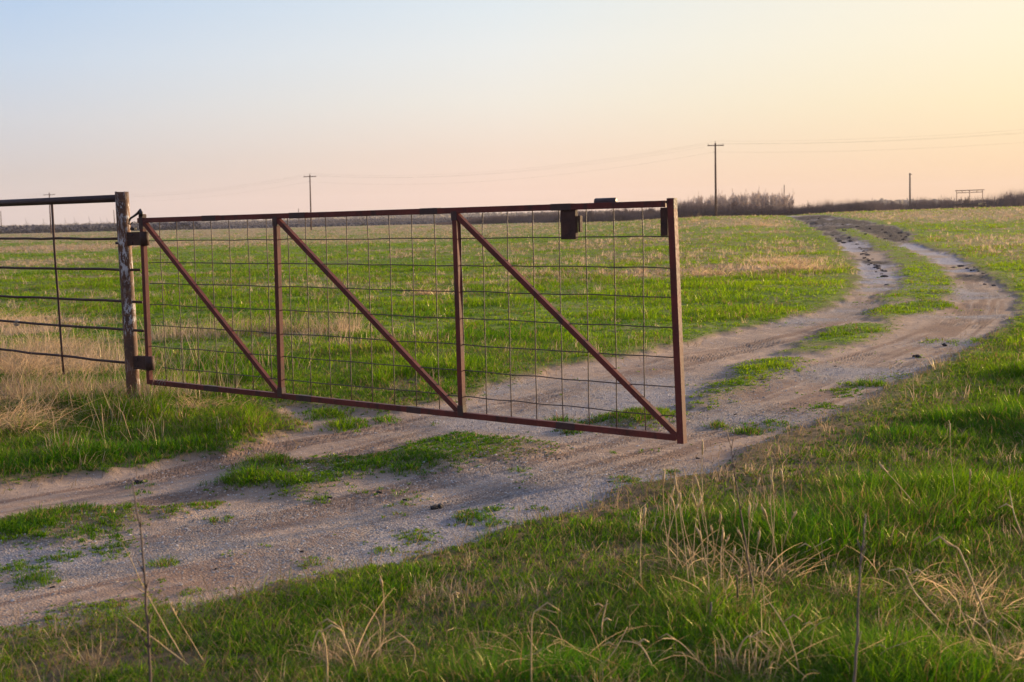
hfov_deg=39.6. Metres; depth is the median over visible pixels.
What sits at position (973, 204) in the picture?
pipe rail fence
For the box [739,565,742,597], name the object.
dry stalk
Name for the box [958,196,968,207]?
leafless tree
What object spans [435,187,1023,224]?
thicket
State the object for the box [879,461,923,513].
dry stalk
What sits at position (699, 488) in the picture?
dry stalk
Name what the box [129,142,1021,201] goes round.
power cable
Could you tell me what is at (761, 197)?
leafless tree
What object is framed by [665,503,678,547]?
dry stalk
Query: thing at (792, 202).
leafless tree
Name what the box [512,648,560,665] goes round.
dry stalk
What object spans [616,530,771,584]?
dead grass clump
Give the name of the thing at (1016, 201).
leafless tree
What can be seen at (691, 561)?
dry stalk
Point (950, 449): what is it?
dry stalk
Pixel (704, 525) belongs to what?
dry stalk
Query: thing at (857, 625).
dry stalk
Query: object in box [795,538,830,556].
dry stalk
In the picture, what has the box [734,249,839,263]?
dead grass clump
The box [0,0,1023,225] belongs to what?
sky
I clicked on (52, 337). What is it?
dead grass clump
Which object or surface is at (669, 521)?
dry stalk
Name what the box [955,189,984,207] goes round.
ranch entrance
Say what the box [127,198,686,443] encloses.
farm gate
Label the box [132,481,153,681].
dry stalk
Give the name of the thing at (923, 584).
dead grass clump
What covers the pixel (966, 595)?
dead grass clump
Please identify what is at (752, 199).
leafless tree
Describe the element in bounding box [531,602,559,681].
dry stalk
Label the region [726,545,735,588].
dry stalk
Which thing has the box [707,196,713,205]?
leafless tree
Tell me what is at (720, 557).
dry stalk
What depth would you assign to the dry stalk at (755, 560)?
5.04 m
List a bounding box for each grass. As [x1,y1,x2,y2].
[0,205,1023,328]
[0,206,1023,273]
[0,292,1023,681]
[0,326,1023,681]
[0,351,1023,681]
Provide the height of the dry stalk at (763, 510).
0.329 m
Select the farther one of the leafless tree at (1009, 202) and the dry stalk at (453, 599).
the leafless tree at (1009, 202)
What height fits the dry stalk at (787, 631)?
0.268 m
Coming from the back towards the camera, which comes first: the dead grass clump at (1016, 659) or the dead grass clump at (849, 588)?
the dead grass clump at (849, 588)
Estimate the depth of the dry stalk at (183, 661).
4.59 m
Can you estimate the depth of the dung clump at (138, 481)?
8.15 m
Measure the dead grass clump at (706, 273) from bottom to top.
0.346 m
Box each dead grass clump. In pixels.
[0,299,112,328]
[0,325,196,353]
[0,334,123,387]
[0,365,132,439]
[0,371,136,411]
[52,380,208,402]
[65,344,164,368]
[145,387,260,414]
[174,311,258,325]
[268,589,432,678]
[272,313,401,335]
[329,626,523,676]
[386,282,453,295]
[410,598,628,678]
[489,622,714,681]
[606,553,798,610]
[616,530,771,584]
[654,265,755,276]
[658,534,837,589]
[700,584,940,681]
[728,253,857,272]
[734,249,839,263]
[749,221,786,225]
[801,572,903,603]
[827,546,977,597]
[849,540,1023,620]
[905,574,1023,680]
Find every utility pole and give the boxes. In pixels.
[48,193,54,232]
[303,175,315,229]
[707,141,723,215]
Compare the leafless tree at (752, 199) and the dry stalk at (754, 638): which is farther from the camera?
the leafless tree at (752, 199)
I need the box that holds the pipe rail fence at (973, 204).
[954,202,985,207]
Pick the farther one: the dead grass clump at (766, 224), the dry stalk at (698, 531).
the dead grass clump at (766, 224)
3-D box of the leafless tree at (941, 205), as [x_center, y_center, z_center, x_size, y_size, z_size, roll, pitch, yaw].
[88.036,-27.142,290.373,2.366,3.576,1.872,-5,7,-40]
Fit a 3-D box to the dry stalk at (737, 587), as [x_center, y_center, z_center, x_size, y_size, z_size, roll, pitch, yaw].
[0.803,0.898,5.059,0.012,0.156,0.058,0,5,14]
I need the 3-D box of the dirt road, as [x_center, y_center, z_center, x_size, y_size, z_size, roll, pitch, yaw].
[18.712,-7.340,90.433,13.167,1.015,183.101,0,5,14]
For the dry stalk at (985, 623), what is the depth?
4.38 m
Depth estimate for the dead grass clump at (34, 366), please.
13.43 m
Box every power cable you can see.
[50,132,1021,196]
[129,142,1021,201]
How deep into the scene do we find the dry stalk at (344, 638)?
4.43 m
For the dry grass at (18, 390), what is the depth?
11.71 m
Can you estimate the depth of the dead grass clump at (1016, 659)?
4.45 m
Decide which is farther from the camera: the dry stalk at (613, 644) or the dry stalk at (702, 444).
the dry stalk at (702, 444)
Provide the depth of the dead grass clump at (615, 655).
4.42 m
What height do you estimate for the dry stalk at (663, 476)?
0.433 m
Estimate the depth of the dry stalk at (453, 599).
5.15 m
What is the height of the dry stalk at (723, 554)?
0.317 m
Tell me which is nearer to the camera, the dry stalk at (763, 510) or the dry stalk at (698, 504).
the dry stalk at (763, 510)
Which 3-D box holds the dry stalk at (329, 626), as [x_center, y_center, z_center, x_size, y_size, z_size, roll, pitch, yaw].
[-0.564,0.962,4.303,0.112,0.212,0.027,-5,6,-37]
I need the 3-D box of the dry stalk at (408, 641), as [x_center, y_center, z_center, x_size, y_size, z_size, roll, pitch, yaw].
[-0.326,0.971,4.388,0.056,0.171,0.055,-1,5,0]
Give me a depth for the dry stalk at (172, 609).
4.53 m
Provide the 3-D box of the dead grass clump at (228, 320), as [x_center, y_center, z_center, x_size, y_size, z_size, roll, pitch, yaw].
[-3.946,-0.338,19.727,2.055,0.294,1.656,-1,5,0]
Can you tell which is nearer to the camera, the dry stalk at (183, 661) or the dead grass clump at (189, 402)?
the dry stalk at (183, 661)
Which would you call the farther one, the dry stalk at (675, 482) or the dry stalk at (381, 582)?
the dry stalk at (675, 482)
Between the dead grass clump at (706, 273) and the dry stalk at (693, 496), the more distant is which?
the dead grass clump at (706, 273)
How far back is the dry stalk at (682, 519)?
5.79 m
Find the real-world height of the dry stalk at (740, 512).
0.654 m
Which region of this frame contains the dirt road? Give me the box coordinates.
[0,215,1018,639]
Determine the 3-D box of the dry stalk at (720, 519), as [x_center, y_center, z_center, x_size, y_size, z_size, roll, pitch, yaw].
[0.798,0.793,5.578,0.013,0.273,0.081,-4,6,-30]
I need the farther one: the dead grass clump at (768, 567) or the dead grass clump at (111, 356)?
the dead grass clump at (111, 356)
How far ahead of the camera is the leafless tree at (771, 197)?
325.79 m
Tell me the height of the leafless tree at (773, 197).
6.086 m
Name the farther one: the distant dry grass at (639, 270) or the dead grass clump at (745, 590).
the distant dry grass at (639, 270)
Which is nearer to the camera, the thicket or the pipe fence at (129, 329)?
the pipe fence at (129, 329)
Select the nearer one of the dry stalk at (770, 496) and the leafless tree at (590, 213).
the dry stalk at (770, 496)
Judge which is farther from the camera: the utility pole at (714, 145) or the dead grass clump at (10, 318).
the utility pole at (714, 145)
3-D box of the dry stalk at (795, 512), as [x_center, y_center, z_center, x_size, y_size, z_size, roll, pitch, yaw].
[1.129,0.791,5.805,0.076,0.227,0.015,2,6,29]
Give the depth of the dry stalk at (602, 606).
4.95 m
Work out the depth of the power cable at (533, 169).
224.18 m
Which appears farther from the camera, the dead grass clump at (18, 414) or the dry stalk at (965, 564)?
the dead grass clump at (18, 414)
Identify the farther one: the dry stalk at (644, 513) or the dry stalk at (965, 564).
the dry stalk at (644, 513)
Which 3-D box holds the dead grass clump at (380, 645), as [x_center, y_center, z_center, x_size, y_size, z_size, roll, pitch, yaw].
[-0.522,0.923,4.587,0.579,0.260,0.587,-1,5,0]
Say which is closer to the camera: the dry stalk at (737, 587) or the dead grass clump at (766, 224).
the dry stalk at (737, 587)
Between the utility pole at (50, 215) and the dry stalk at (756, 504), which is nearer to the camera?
the dry stalk at (756, 504)
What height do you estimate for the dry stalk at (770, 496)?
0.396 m
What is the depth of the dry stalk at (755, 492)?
6.20 m
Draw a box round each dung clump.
[134,480,144,483]
[430,504,443,509]
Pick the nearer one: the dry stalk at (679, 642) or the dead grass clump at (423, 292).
the dry stalk at (679, 642)
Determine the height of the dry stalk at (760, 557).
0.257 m
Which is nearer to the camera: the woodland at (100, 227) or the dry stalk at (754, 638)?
the dry stalk at (754, 638)
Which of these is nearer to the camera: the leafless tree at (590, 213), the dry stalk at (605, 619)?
the dry stalk at (605, 619)
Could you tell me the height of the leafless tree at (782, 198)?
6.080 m
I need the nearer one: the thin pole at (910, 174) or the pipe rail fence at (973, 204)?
the pipe rail fence at (973, 204)
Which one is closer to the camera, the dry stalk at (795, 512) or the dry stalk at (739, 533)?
the dry stalk at (739, 533)
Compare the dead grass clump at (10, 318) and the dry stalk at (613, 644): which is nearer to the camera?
the dry stalk at (613, 644)
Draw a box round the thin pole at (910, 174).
[909,173,911,203]
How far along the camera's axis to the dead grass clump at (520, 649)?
4.50 m
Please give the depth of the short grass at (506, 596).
5.44 m
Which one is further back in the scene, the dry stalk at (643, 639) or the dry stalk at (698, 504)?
the dry stalk at (698, 504)
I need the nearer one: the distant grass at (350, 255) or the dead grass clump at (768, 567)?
the dead grass clump at (768, 567)
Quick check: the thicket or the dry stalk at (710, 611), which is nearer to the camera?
the dry stalk at (710, 611)
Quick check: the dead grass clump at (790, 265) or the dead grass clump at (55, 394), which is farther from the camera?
the dead grass clump at (790, 265)
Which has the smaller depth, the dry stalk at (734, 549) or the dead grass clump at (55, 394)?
the dry stalk at (734, 549)
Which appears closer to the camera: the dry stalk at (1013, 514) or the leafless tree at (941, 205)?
the dry stalk at (1013, 514)
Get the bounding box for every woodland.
[0,216,509,233]
[2,198,995,226]
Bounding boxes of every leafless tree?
[587,211,592,221]
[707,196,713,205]
[721,196,730,207]
[747,193,757,204]
[758,192,766,205]
[765,194,778,205]
[766,191,776,203]
[778,195,786,205]
[781,195,794,206]
[940,200,948,208]
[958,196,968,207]
[1005,191,1011,206]
[1015,195,1023,204]
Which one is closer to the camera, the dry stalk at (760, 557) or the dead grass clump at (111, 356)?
the dry stalk at (760, 557)
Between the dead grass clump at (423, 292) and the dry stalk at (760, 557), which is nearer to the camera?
the dry stalk at (760, 557)
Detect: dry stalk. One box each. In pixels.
[119,542,185,660]
[124,615,188,665]
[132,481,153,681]
[169,602,204,664]
[311,624,342,681]
[320,618,355,670]
[379,574,384,635]
[396,631,415,670]
[449,591,459,612]
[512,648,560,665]
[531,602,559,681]
[593,603,609,622]
[601,599,611,638]
[602,627,627,662]
[623,638,652,665]
[640,505,645,582]
[658,633,700,663]
[662,468,672,567]
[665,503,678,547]
[668,485,674,573]
[670,494,677,571]
[674,472,689,586]
[678,489,692,555]
[686,546,695,584]
[691,490,702,570]
[693,495,701,560]
[694,473,707,558]
[695,525,709,594]
[700,492,713,550]
[701,439,703,518]
[709,602,711,626]
[712,511,721,563]
[720,529,724,583]
[722,528,723,589]
[726,429,755,601]
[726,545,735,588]
[733,629,775,669]
[736,574,738,602]
[737,529,747,563]
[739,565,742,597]
[748,501,750,589]
[749,499,758,533]
[750,528,760,603]
[751,474,760,521]
[759,553,764,612]
[761,503,778,579]
[763,595,801,680]
[770,465,773,531]
[770,476,774,566]
[780,467,785,536]
[782,508,797,548]
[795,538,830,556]
[803,617,829,634]
[853,514,866,681]
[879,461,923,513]
[889,568,946,628]
[925,536,988,626]
[949,422,955,495]
[962,612,997,661]
[999,490,1023,538]
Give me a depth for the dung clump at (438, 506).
7.27 m
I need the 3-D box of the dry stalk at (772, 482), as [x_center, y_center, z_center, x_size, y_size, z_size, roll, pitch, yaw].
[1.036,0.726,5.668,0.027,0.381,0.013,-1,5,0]
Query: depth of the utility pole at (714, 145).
198.74 m
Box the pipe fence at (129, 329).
[0,191,143,401]
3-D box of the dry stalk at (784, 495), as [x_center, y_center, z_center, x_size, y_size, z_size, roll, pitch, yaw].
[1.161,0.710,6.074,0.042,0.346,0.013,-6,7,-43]
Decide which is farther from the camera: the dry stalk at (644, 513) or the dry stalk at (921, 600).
the dry stalk at (644, 513)

